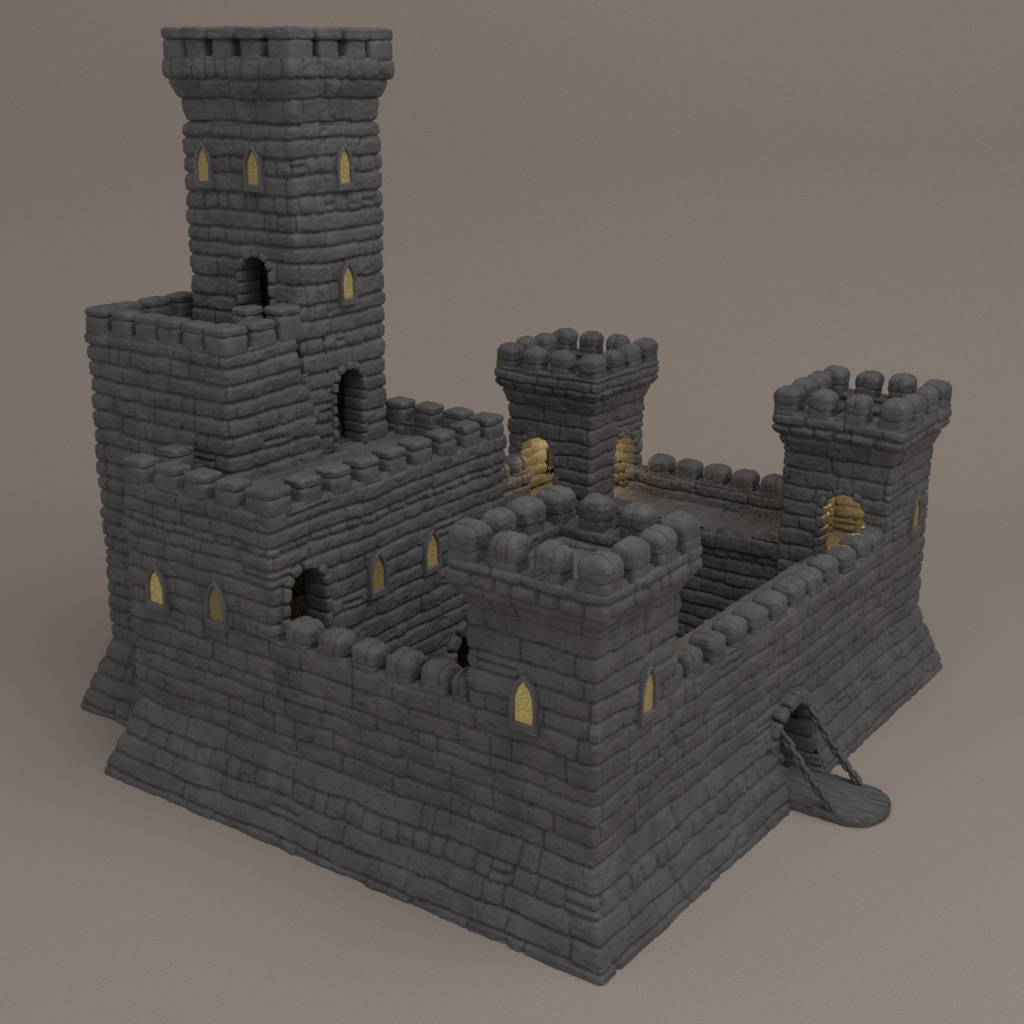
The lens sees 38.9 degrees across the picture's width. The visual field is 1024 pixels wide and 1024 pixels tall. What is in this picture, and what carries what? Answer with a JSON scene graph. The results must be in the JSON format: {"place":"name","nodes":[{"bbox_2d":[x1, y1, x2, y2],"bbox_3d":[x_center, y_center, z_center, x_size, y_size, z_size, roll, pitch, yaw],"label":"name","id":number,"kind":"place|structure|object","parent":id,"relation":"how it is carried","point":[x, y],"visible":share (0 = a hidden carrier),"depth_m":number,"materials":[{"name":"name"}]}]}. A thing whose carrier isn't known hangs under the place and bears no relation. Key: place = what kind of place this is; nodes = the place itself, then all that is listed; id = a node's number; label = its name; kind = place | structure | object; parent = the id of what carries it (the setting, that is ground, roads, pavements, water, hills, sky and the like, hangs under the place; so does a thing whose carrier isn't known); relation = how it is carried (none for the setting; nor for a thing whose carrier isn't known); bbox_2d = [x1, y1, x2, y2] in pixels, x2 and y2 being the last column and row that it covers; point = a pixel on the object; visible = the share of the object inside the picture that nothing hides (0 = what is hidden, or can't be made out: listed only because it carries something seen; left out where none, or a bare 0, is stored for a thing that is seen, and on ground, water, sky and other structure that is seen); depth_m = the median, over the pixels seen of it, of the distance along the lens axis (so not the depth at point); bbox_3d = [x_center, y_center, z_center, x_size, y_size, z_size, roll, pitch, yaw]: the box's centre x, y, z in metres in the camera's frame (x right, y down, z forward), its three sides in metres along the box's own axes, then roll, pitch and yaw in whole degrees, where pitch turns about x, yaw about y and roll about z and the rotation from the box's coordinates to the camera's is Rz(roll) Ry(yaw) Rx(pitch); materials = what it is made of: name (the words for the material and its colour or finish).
{"place":"outdoors","nodes":[
{"label":"outdoors","id":0,"kind":"place"},
{"bbox_2d":[0,0,1023,1023],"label":"backdrop","id":1,"kind":"structure","parent":0,"point":[738,210],"depth_m":40.78,"materials":[{"name":"beige paper"}]},
{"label":"courtyard floor","id":2,"kind":"structure","parent":0,"visible":0},
{"bbox_2d":[105,396,506,847],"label":"great hall","id":3,"kind":"structure","parent":2,"relation":"on","point":[231,577],"depth_m":23.13,"materials":[{"name":"stone"}]},
{"bbox_2d":[145,564,171,613],"bbox_3d":[-5.584,1.163,23.307,0.466,0.797,0.451,13,22,34],"label":"window frame","id":4,"kind":"structure","parent":3,"relation":"in","point":[156,588],"depth_m":23.17,"materials":[{"name":"stone"}]},
{"bbox_2d":[80,291,328,725],"bbox_3d":[-5.276,-0.005,25.866,4.506,7.660,3.402,13,22,34],"label":"keep annex","id":5,"kind":"object","parent":3,"relation":"on","point":[227,399],"visible":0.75,"depth_m":24.28,"materials":[{"name":"stone"}]},
{"bbox_2d":[204,580,230,632],"bbox_3d":[-4.479,1.392,22.549,0.466,0.797,0.451,13,22,34],"label":"window frame","id":6,"kind":"structure","parent":3,"relation":"in","point":[216,610],"depth_m":22.42,"materials":[{"name":"stone"}]},
{"bbox_2d":[161,26,394,454],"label":"castle keep","id":7,"kind":"structure","parent":3,"relation":"on","point":[281,142],"depth_m":24.41,"materials":[{"name":"stone"}]},
{"bbox_2d":[194,141,214,188],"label":"window frame","id":8,"kind":"structure","parent":7,"relation":"in","point":[204,172],"depth_m":24.66,"materials":[{"name":"stone"}]},
{"bbox_2d":[243,144,265,192],"bbox_3d":[-4.194,-5.735,24.145,0.411,0.777,0.451,13,22,34],"label":"window frame","id":9,"kind":"structure","parent":7,"relation":"in","point":[253,171],"depth_m":24.00,"materials":[{"name":"stone"}]},
{"bbox_2d":[333,143,354,190],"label":"window frame","id":10,"kind":"structure","parent":7,"relation":"in","point":[344,164],"depth_m":24.42,"materials":[{"name":"stone"}]},
{"bbox_2d":[335,260,357,306],"bbox_3d":[-2.975,-3.990,25.113,0.451,0.777,0.411,13,22,34],"label":"window frame","id":11,"kind":"structure","parent":7,"relation":"in","point":[346,280],"depth_m":25.01,"materials":[{"name":"stone"}]},
{"bbox_2d":[365,549,388,600],"bbox_3d":[-2.318,0.969,23.645,0.451,0.797,0.456,13,22,34],"label":"window frame","id":12,"kind":"structure","parent":3,"relation":"in","point":[377,571],"depth_m":23.53,"materials":[{"name":"stone"}]},
{"bbox_2d":[420,528,441,576],"bbox_3d":[-1.502,0.625,24.730,0.451,0.797,0.456,13,22,34],"label":"window frame","id":13,"kind":"structure","parent":3,"relation":"in","point":[431,563],"depth_m":24.63,"materials":[{"name":"stone"}]},
{"bbox_2d":[258,616,475,921],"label":"curtain wall","id":14,"kind":"structure","parent":2,"relation":"on","point":[372,762],"depth_m":21.17,"materials":[{"name":"stone"}]},
{"bbox_2d":[501,453,535,508],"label":"curtain wall","id":15,"kind":"structure","parent":2,"relation":"on","point":[517,478],"depth_m":30.41,"materials":[{"name":"stone"}]},
{"bbox_2d":[430,485,703,985],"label":"corner tower","id":16,"kind":"structure","parent":2,"relation":"on","point":[571,861],"depth_m":19.41,"materials":[{"name":"stone"}]},
{"bbox_2d":[509,674,540,736],"bbox_3d":[0.242,2.499,19.312,0.441,0.837,0.391,13,22,34],"label":"window frame","id":17,"kind":"structure","parent":16,"relation":"in","point":[524,706],"depth_m":19.20,"materials":[{"name":"stone"}]},
{"bbox_2d":[634,663,658,726],"bbox_3d":[1.719,2.409,19.621,0.391,0.837,0.441,13,22,34],"label":"window frame","id":18,"kind":"structure","parent":16,"relation":"in","point":[648,702],"depth_m":19.54,"materials":[{"name":"stone"}]},
{"bbox_2d":[494,328,658,515],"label":"corner tower","id":19,"kind":"structure","parent":2,"relation":"on","point":[575,423],"depth_m":30.00,"materials":[{"name":"stone"}]},
{"bbox_2d":[545,446,554,472],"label":"window frame","id":20,"kind":"structure","parent":19,"relation":"in","point":[549,450],"depth_m":31.82,"materials":[{"name":"stone"}]},
{"bbox_2d":[612,453,784,638],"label":"curtain wall","id":21,"kind":"structure","parent":2,"relation":"on","point":[738,514],"depth_m":29.37,"materials":[{"name":"stone"}]},
{"bbox_2d":[665,525,895,898],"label":"curtain wall","id":22,"kind":"structure","parent":2,"relation":"on","point":[760,667],"depth_m":23.07,"materials":[{"name":"stone"}]},
{"bbox_2d":[781,707,890,827],"bbox_3d":[5.229,4.117,23.550,1.943,1.325,1.289,13,22,34],"label":"drawbridge","id":23,"kind":"object","parent":22,"relation":"attached to","point":[854,800],"visible":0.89,"depth_m":23.46,"materials":[{"name":"wood"}]},
{"bbox_2d":[772,365,951,712],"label":"corner tower","id":24,"kind":"structure","parent":2,"relation":"on","point":[860,455],"depth_m":26.84,"materials":[{"name":"stone"}]},
{"bbox_2d":[907,493,922,536],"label":"window frame","id":25,"kind":"structure","parent":24,"relation":"in","point":[915,519],"depth_m":27.14,"materials":[{"name":"stone"}]}
]}

